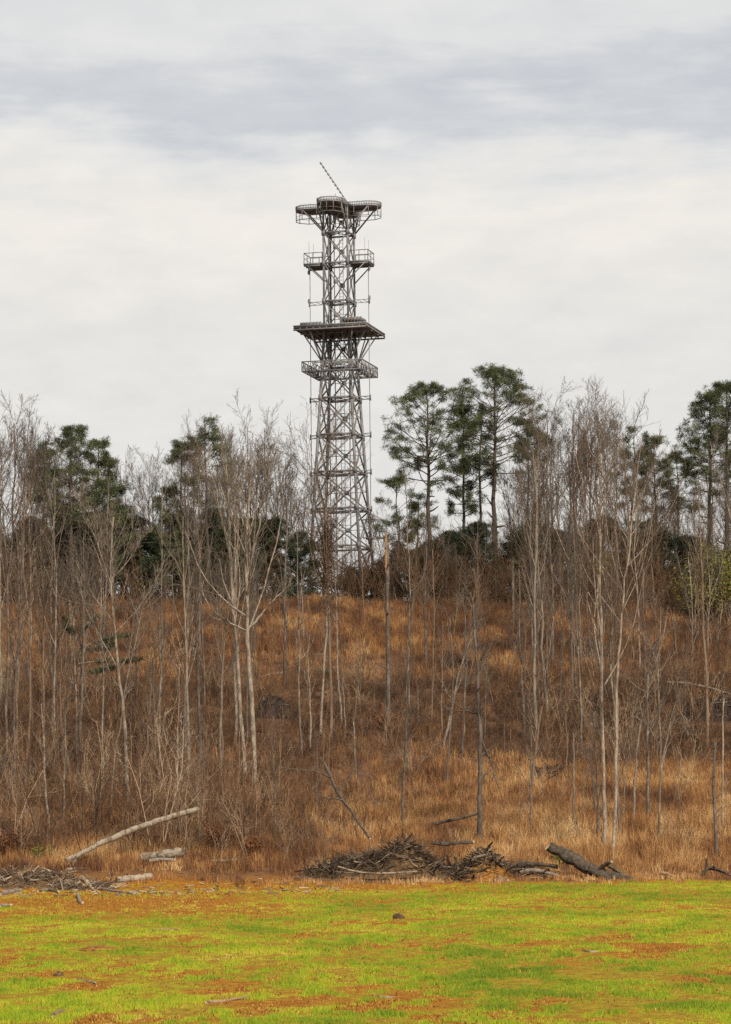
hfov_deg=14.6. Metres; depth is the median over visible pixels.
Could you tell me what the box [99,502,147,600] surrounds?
evergreen tree
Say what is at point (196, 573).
bare tree
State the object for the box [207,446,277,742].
bare tree
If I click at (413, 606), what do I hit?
bare tree
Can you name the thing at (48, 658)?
bare tree
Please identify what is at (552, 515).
bare tree
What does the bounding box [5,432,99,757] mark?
bare tree
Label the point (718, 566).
bare tree
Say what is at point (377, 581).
evergreen tree
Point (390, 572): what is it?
bare tree
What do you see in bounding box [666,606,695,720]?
bare tree
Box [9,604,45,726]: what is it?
bare tree
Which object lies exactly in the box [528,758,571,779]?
branch heap
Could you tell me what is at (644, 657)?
bare tree
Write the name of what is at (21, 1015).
field grass
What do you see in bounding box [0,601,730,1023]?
ground
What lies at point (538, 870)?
fallen log
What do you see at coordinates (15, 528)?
bare tree
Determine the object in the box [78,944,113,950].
soil clod
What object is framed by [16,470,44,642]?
bare tree
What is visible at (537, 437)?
bare tree
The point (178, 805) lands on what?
undergrowth
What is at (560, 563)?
bare tree
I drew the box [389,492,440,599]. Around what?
tree
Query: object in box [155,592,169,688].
bare tree
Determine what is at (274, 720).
bare tree
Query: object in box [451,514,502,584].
bare tree
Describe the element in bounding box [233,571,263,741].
bare tree
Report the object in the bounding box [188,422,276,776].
bare tree
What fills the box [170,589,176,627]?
bare tree
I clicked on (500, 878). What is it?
log chunk
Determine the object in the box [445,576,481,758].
bare tree
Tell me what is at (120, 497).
bare tree
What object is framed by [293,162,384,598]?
lattice tower
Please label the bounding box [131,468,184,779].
bare tree
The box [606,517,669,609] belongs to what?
evergreen tree
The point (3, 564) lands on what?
bare tree
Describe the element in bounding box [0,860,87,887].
debris mound
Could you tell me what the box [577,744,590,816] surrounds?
bare tree
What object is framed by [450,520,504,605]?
evergreen tree
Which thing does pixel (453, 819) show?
fallen limb
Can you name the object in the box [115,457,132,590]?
bare tree
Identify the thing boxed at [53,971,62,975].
soil clod
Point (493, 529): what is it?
bare tree
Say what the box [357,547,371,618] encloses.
bare tree
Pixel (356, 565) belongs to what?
bare tree
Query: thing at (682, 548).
evergreen tree
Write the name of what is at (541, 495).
bare tree
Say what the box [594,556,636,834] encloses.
bare tree
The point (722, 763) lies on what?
bare tree
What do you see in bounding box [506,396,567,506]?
bare tree
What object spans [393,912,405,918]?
stump clod
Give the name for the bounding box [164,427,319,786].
bare tree
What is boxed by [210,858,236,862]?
fallen log
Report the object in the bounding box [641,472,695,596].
bare tree
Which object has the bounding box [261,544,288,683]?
bare tree
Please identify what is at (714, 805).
bare tree
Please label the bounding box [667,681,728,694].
fallen log
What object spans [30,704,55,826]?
bare tree
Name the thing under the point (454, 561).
bare tree
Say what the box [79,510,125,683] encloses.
bare tree
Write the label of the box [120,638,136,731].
bare tree
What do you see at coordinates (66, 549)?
evergreen tree
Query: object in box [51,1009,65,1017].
offcut
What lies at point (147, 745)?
bare tree
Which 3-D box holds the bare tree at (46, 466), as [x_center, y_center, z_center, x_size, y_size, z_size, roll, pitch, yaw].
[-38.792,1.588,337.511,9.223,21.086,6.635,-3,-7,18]
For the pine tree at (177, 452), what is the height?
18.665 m
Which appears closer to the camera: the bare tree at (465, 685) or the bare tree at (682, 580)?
the bare tree at (465, 685)
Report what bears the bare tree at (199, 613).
on the ground at (582, 973)
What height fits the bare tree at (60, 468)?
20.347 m
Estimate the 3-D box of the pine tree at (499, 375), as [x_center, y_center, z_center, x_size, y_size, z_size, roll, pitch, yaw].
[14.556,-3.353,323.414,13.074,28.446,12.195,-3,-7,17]
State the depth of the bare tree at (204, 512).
278.19 m
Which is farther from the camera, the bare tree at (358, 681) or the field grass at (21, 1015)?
the bare tree at (358, 681)
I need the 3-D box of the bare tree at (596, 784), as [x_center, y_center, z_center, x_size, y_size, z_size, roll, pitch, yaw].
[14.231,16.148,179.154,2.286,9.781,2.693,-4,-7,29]
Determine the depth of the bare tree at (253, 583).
284.40 m
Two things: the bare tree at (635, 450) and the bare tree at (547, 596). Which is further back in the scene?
the bare tree at (635, 450)
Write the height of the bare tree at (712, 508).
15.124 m
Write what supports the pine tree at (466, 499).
on the ground at (582, 973)
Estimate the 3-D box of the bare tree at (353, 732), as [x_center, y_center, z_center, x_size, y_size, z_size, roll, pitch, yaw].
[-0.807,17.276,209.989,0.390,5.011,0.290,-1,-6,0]
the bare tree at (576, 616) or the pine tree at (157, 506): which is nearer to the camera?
the bare tree at (576, 616)
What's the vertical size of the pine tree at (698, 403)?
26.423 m
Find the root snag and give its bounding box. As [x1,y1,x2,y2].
[699,857,730,877]
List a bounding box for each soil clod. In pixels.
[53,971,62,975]
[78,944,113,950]
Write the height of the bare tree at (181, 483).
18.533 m
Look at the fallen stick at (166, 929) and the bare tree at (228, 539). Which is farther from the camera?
the bare tree at (228, 539)
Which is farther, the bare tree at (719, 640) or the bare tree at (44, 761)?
the bare tree at (719, 640)
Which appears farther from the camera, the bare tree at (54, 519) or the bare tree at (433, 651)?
the bare tree at (54, 519)
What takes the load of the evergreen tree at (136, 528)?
on the ground at (582, 973)
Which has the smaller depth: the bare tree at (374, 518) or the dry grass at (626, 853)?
the dry grass at (626, 853)
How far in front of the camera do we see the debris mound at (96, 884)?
159.21 m
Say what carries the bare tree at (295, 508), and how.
on the ground at (582, 973)
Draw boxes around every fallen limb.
[282,757,370,839]
[327,847,375,867]
[337,866,416,873]
[431,840,474,845]
[432,813,476,825]
[606,865,625,874]
[661,871,679,877]
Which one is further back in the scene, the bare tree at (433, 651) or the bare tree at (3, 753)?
the bare tree at (433, 651)
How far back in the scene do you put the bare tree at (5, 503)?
307.87 m
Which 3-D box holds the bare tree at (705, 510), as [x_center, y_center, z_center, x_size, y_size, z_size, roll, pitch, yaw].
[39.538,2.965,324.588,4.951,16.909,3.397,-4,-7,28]
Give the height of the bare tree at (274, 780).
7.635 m
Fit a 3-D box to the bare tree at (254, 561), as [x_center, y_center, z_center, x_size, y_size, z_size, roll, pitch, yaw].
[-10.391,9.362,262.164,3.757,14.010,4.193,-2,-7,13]
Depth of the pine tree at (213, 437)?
303.57 m
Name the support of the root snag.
on the ground at (582, 973)
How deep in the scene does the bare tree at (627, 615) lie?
272.30 m
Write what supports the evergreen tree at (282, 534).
on the ground at (582, 973)
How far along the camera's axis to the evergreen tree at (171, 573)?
307.15 m
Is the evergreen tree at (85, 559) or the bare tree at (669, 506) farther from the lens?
the bare tree at (669, 506)
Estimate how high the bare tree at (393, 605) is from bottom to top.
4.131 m
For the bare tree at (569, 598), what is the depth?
254.73 m
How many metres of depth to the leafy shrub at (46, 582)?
301.15 m
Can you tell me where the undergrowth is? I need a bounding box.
[0,507,730,866]
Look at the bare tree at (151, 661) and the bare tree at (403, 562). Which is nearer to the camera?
the bare tree at (151, 661)
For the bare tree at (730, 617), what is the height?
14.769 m
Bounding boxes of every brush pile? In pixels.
[293,829,491,881]
[440,842,560,880]
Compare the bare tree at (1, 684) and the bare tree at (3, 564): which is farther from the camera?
the bare tree at (3, 564)
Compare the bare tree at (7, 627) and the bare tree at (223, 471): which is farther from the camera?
the bare tree at (223, 471)
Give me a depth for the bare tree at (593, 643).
234.82 m
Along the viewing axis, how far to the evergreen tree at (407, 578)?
313.79 m
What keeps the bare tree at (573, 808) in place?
on the ground at (582, 973)
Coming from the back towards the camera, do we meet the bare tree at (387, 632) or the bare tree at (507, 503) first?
the bare tree at (507, 503)
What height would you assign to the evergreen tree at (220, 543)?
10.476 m
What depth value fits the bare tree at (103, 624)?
210.31 m
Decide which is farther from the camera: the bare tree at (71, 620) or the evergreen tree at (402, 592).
the evergreen tree at (402, 592)
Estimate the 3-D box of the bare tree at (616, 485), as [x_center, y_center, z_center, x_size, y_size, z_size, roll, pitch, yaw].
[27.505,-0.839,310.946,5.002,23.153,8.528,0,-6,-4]
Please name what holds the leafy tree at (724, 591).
on the ground at (582, 973)
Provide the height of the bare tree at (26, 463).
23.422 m
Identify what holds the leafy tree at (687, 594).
on the ground at (582, 973)
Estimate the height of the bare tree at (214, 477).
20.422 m
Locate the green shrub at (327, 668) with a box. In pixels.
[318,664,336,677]
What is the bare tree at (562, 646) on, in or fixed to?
on the ground at (582, 973)
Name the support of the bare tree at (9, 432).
on the ground at (582, 973)
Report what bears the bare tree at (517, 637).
on the ground at (582, 973)
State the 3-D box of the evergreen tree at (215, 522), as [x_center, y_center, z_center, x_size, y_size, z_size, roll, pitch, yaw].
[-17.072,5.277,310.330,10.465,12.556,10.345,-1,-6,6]
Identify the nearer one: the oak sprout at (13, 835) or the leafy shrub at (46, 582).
the oak sprout at (13, 835)
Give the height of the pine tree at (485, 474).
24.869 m
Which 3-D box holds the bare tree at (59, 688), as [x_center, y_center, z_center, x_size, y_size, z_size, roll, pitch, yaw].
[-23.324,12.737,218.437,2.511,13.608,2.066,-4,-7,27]
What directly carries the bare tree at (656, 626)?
on the ground at (582, 973)
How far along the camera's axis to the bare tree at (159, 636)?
251.88 m
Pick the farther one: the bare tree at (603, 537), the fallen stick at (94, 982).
the bare tree at (603, 537)
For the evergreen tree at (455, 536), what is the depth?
312.22 m
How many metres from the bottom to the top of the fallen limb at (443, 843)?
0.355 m
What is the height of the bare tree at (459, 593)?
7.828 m
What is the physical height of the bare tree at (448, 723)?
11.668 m
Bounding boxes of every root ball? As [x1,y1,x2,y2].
[248,692,300,718]
[567,633,604,656]
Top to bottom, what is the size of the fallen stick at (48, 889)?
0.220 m
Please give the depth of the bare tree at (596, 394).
313.97 m
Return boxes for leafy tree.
[666,569,717,616]
[673,539,730,623]
[688,526,730,616]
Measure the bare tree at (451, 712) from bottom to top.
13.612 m
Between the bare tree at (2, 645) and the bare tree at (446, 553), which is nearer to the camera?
the bare tree at (2, 645)
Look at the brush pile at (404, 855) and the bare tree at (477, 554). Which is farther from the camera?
the bare tree at (477, 554)
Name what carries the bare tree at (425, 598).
on the ground at (582, 973)
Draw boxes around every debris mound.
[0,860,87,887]
[47,872,124,890]
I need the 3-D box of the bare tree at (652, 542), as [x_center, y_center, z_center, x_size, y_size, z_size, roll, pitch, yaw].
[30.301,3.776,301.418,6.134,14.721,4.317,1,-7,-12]
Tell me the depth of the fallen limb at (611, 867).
167.60 m
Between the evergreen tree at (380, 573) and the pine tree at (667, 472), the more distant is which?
the evergreen tree at (380, 573)
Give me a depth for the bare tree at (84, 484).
341.75 m
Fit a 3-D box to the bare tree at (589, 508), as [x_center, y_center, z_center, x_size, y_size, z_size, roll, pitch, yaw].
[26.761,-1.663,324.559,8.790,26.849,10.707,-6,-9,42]
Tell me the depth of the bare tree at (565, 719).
208.81 m
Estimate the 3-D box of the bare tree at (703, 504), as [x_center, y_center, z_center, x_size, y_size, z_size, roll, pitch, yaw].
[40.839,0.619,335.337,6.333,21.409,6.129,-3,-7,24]
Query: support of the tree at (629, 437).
on the ground at (582, 973)
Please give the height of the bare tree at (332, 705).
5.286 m
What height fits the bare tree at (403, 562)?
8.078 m
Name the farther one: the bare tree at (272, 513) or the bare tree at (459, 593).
the bare tree at (272, 513)
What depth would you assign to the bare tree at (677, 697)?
215.37 m
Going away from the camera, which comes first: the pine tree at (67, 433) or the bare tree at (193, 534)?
the bare tree at (193, 534)
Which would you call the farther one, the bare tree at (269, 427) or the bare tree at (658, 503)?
the bare tree at (658, 503)
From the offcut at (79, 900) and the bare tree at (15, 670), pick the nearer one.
the offcut at (79, 900)
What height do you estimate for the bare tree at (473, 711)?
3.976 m
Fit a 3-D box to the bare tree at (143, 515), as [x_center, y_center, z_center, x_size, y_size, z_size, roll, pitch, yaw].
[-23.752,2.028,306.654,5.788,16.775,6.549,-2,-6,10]
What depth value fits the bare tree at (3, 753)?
187.17 m
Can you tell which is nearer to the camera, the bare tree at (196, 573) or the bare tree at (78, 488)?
the bare tree at (196, 573)
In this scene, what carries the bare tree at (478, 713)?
on the ground at (582, 973)
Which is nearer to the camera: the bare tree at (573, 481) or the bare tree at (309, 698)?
the bare tree at (309, 698)
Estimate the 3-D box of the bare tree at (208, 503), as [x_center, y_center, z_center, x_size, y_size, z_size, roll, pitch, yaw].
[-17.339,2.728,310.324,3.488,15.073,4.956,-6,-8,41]
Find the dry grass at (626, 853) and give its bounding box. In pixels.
[0,590,730,887]
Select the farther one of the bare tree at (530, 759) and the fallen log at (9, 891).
the bare tree at (530, 759)
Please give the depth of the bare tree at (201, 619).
243.38 m
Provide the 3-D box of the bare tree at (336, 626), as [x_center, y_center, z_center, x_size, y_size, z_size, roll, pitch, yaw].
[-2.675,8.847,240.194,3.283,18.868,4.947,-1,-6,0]
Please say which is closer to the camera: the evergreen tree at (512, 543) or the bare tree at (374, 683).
the bare tree at (374, 683)
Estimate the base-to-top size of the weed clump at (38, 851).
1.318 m
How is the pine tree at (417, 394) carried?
on the ground at (582, 973)
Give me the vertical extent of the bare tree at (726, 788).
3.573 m
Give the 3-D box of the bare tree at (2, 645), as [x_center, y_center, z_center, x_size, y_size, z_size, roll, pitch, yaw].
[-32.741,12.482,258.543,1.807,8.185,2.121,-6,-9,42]
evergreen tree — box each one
[1,517,65,597]
[39,531,107,593]
[43,504,96,600]
[62,509,118,602]
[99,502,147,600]
[115,517,151,599]
[119,530,181,605]
[146,517,227,603]
[168,504,252,601]
[192,516,241,601]
[204,535,258,602]
[212,514,293,600]
[241,517,305,602]
[266,529,333,598]
[326,566,360,599]
[340,568,379,600]
[366,560,393,600]
[370,549,412,601]
[396,538,468,603]
[399,548,439,603]
[419,529,485,603]
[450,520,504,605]
[484,529,547,605]
[497,522,564,601]
[538,529,580,603]
[567,513,645,603]
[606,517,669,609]
[629,529,688,613]
[660,533,714,615]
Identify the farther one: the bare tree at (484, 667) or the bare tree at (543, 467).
the bare tree at (543, 467)
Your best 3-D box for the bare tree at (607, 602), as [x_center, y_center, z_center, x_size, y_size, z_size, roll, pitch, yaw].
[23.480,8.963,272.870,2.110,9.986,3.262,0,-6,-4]
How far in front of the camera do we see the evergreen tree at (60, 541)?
309.93 m
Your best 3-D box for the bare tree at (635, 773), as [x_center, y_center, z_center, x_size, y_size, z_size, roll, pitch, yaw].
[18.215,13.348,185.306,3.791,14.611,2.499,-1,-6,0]
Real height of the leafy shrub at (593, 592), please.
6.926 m
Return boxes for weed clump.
[27,844,55,861]
[550,854,564,866]
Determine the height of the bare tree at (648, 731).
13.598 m
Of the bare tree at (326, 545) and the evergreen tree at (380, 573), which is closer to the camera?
the bare tree at (326, 545)
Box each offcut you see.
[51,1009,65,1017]
[76,893,83,903]
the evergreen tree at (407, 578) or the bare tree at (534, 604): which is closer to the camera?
the bare tree at (534, 604)
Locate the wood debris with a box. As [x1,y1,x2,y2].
[2,872,420,896]
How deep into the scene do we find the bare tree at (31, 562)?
209.91 m
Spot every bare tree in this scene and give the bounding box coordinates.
[0,391,60,600]
[0,394,54,548]
[0,404,24,480]
[0,410,89,799]
[0,424,69,783]
[0,432,26,708]
[0,453,15,519]
[0,504,108,745]
[0,510,52,802]
[0,715,22,778]
[1,458,27,586]
[1,513,16,617]
[1,608,15,687]
[2,611,25,753]
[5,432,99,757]
[5,502,29,690]
[7,450,58,530]
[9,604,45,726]
[14,431,62,586]
[16,440,68,570]
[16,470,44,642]
[19,655,34,716]
[21,765,29,803]
[29,539,102,732]
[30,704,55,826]
[33,468,75,614]
[39,601,89,757]
[40,433,87,502]
[47,696,82,824]
[49,439,113,522]
[50,481,183,810]
[50,535,97,690]
[52,593,80,752]
[58,515,135,756]
[61,614,144,751]
[65,440,98,514]
[65,745,86,829]
[69,579,76,646]
[72,458,104,512]
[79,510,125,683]
[88,576,128,782]
[95,470,120,655]
[100,605,119,697]
[103,445,147,592]
[109,706,123,813]
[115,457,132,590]
[117,454,175,576]
[118,598,148,715]
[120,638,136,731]
[128,444,176,529]
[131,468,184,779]
[132,697,160,797]
[142,625,164,723]
[142,650,196,830]
[142,663,164,756]
[153,605,170,690]
[154,441,242,745]
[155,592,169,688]
[156,499,218,786]
[160,452,204,554]
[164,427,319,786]
[170,434,220,646]
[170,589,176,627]
[171,409,216,600]
[172,697,199,796]
[178,513,212,713]
[181,573,213,665]
[181,745,206,836]
[185,525,208,756]
[187,428,243,513]
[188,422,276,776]
[192,548,235,663]
[196,471,220,549]
[196,706,224,798]
[199,581,250,774]
[203,424,242,515]
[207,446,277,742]
[210,597,241,758]
[216,388,267,583]
[228,445,249,605]
[232,610,253,695]
[233,544,269,681]
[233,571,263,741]
[236,444,297,536]
[240,437,300,594]
[241,527,273,698]
[241,554,261,628]
[246,399,281,593]
[259,724,285,824]
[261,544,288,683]
[264,389,373,734]
[266,699,276,753]
[267,472,319,583]
[269,435,308,597]
[274,460,321,560]
[274,525,330,755]
[277,462,351,740]
[286,734,298,772]
[289,627,323,749]
[296,563,305,636]
[307,730,326,818]
[315,602,341,687]
[317,516,351,722]
[323,680,335,742]
[336,659,349,729]
[352,555,369,597]
[352,719,356,776]
[354,646,366,717]
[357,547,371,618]
[364,489,406,599]
[369,659,382,712]
[377,531,390,727]
[379,538,395,597]
[389,588,396,621]
[390,462,430,704]
[390,620,435,822]
[391,531,429,600]
[401,622,423,707]
[413,528,445,593]
[414,512,444,668]
[415,538,450,720]
[430,607,488,749]
[433,605,462,780]
[435,562,506,839]
[437,617,449,733]
[440,533,456,579]
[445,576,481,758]
[450,540,464,598]
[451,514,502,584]
[454,556,470,632]
[467,693,480,737]
[469,535,481,608]
[477,637,493,704]
[479,513,512,601]
[479,641,493,738]
[488,376,580,667]
[490,447,551,536]
[499,425,584,664]
[499,482,531,560]
[502,557,551,739]
[502,705,508,760]
[503,416,594,596]
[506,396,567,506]
[508,429,562,749]
[508,605,528,675]
[509,403,568,515]
[510,434,550,598]
[511,559,514,626]
[511,601,560,806]
[512,692,544,827]
[514,513,565,690]
[515,454,562,716]
[516,563,560,712]
[517,615,539,732]
[518,487,603,696]
[530,388,673,845]
[533,392,614,593]
[534,424,700,853]
[540,386,615,535]
[547,605,556,685]
[548,423,622,659]
[551,503,591,755]
[552,473,575,648]
[552,617,575,721]
[556,682,575,771]
[557,422,586,589]
[566,587,579,665]
[568,382,626,519]
[568,694,608,836]
[569,458,606,623]
[571,374,639,603]
[572,729,575,824]
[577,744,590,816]
[579,621,621,733]
[581,387,622,598]
[588,496,632,727]
[590,742,594,812]
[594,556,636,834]
[595,509,618,612]
[597,404,635,598]
[598,403,670,602]
[603,554,619,639]
[606,445,659,528]
[606,711,645,816]
[616,580,639,659]
[619,465,689,529]
[619,605,670,815]
[620,456,660,666]
[623,468,645,604]
[625,481,675,609]
[625,567,665,688]
[627,620,673,817]
[631,524,653,588]
[637,589,699,837]
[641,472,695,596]
[645,476,691,600]
[647,585,664,683]
[653,506,695,566]
[657,669,691,760]
[665,484,718,603]
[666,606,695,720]
[671,482,721,582]
[671,542,691,625]
[675,639,691,716]
[676,444,730,528]
[678,554,707,674]
[680,452,718,747]
[688,547,700,627]
[689,497,730,651]
[689,540,710,640]
[696,441,730,533]
[696,466,723,603]
[698,471,730,615]
[700,421,730,549]
[700,601,711,683]
[709,740,720,856]
[710,582,727,708]
[713,479,730,524]
[721,692,724,827]
[721,770,730,810]
[723,570,730,661]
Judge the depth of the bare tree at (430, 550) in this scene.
311.98 m
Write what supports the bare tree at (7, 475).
on the ground at (582, 973)
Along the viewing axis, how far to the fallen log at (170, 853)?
170.64 m
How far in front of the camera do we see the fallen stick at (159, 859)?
169.70 m
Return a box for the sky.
[0,0,730,604]
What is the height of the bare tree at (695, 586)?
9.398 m
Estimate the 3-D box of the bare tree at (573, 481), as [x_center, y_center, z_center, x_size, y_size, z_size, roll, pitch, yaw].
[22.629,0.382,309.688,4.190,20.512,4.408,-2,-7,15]
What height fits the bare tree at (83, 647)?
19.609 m
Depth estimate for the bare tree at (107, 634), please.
244.43 m
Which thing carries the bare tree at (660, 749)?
on the ground at (582, 973)
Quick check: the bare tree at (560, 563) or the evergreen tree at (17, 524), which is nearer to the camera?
the bare tree at (560, 563)
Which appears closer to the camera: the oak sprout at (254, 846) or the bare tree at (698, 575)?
the oak sprout at (254, 846)
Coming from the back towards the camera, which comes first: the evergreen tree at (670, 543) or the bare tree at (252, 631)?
the evergreen tree at (670, 543)
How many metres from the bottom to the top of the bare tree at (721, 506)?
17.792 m
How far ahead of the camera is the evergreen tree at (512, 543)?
313.04 m
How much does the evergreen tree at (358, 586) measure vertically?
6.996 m
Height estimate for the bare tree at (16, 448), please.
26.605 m
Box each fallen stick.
[37,888,59,892]
[77,978,95,983]
[98,887,135,894]
[149,858,174,862]
[151,928,177,930]
[205,996,246,1002]
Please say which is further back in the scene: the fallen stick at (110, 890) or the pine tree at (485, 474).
the pine tree at (485, 474)
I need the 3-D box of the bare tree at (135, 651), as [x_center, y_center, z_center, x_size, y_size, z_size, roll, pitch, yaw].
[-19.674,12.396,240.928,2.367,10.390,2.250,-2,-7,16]
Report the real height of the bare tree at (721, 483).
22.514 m
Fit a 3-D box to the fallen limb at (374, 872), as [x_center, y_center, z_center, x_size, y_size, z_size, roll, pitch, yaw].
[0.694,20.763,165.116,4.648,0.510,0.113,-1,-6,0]
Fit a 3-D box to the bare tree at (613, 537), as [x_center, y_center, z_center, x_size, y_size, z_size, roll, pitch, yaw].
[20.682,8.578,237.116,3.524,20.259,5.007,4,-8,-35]
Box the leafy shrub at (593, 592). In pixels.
[561,549,623,607]
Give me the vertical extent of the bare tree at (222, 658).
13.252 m
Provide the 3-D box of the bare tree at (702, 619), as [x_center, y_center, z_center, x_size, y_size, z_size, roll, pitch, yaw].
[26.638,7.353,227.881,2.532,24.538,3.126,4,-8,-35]
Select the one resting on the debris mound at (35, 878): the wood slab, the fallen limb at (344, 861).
the wood slab
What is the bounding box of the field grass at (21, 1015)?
[0,879,730,1023]
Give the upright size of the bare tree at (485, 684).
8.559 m
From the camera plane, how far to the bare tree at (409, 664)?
246.37 m
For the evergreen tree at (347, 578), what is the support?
on the ground at (582, 973)
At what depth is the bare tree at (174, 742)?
187.46 m
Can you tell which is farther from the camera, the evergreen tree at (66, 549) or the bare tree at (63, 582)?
the evergreen tree at (66, 549)
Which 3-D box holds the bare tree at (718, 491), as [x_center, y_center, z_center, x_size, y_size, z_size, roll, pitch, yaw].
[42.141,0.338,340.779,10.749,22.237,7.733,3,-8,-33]
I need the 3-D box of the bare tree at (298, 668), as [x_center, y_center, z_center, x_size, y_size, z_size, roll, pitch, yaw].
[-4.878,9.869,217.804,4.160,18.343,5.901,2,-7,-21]
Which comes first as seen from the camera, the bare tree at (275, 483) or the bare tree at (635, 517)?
the bare tree at (635, 517)
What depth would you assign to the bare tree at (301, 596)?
281.64 m
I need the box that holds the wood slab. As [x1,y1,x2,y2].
[15,868,31,878]
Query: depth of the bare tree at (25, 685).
237.99 m
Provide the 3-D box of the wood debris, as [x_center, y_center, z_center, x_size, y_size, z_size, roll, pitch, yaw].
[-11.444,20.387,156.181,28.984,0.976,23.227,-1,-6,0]
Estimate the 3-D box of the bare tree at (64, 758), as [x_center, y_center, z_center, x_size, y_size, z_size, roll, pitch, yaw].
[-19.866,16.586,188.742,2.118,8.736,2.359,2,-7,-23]
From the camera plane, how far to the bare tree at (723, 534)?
308.54 m
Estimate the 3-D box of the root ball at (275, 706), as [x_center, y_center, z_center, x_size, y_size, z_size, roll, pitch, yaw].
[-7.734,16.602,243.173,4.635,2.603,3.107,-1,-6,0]
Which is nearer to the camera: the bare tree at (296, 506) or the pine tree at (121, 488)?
the pine tree at (121, 488)
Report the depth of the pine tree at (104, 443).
304.20 m
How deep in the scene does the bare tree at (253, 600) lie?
251.85 m
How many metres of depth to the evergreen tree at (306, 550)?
315.30 m
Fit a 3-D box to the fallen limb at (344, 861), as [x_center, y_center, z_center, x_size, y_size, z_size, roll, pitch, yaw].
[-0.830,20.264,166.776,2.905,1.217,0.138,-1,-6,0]
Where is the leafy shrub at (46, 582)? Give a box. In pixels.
[25,563,65,601]
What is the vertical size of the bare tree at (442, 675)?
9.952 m
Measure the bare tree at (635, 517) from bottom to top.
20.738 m
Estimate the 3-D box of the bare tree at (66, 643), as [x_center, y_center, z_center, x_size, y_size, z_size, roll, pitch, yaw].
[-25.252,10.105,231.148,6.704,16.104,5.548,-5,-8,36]
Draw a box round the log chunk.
[494,876,510,880]
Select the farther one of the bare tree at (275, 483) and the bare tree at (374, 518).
the bare tree at (275, 483)
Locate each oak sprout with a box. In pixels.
[0,819,35,855]
[202,815,238,849]
[238,834,266,857]
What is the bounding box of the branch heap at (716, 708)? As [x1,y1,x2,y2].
[670,691,730,721]
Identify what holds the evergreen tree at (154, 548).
on the ground at (582, 973)
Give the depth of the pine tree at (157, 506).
304.15 m
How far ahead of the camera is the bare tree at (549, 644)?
258.06 m
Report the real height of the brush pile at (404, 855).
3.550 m
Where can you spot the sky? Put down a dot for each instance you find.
(551, 179)
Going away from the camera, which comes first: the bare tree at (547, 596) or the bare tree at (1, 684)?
the bare tree at (1, 684)
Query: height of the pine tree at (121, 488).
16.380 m
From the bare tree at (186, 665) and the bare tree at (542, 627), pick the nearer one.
the bare tree at (186, 665)
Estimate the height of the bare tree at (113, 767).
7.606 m
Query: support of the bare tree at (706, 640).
on the ground at (582, 973)
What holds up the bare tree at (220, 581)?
on the ground at (582, 973)
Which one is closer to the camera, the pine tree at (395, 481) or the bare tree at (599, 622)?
the bare tree at (599, 622)
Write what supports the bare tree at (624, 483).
on the ground at (582, 973)
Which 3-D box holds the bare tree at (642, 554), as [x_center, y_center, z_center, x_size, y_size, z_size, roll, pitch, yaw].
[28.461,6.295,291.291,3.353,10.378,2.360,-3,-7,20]
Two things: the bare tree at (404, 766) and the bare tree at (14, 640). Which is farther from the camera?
the bare tree at (14, 640)
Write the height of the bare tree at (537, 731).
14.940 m
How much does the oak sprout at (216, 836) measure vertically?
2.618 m
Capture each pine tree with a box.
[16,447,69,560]
[27,424,117,594]
[54,435,127,594]
[75,456,138,593]
[135,485,190,601]
[161,440,201,600]
[173,414,234,604]
[370,472,422,599]
[379,380,484,591]
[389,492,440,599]
[434,404,489,596]
[438,362,550,576]
[453,401,505,521]
[499,412,557,512]
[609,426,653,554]
[627,430,680,586]
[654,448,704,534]
[669,385,730,609]
[683,380,730,559]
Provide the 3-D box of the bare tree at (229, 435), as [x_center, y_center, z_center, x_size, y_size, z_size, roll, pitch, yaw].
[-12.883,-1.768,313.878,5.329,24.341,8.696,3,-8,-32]
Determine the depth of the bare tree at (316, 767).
193.08 m
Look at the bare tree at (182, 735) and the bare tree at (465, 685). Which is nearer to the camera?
the bare tree at (182, 735)
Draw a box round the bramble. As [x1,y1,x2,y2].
[368,705,401,728]
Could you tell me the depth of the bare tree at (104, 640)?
226.13 m
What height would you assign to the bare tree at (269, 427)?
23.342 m
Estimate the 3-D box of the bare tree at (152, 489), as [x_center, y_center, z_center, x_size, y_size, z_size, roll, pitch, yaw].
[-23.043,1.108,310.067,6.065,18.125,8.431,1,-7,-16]
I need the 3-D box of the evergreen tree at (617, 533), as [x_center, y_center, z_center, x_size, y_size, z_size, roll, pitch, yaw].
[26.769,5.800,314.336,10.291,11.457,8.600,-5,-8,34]
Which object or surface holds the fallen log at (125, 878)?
on the ground at (582, 973)
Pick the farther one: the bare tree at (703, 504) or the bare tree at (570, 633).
the bare tree at (703, 504)
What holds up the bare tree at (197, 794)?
on the ground at (582, 973)
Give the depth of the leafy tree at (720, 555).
299.58 m
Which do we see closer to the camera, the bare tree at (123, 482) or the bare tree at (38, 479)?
the bare tree at (38, 479)
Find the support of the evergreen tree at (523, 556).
on the ground at (582, 973)
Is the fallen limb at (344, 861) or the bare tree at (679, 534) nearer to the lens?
the fallen limb at (344, 861)
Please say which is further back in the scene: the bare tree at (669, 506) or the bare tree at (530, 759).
the bare tree at (669, 506)
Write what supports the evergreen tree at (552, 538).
on the ground at (582, 973)
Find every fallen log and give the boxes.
[0,888,22,895]
[65,807,198,867]
[114,873,152,882]
[140,847,186,861]
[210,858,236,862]
[516,861,557,868]
[520,868,558,876]
[545,842,636,879]
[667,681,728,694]
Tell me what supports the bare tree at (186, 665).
on the ground at (582, 973)

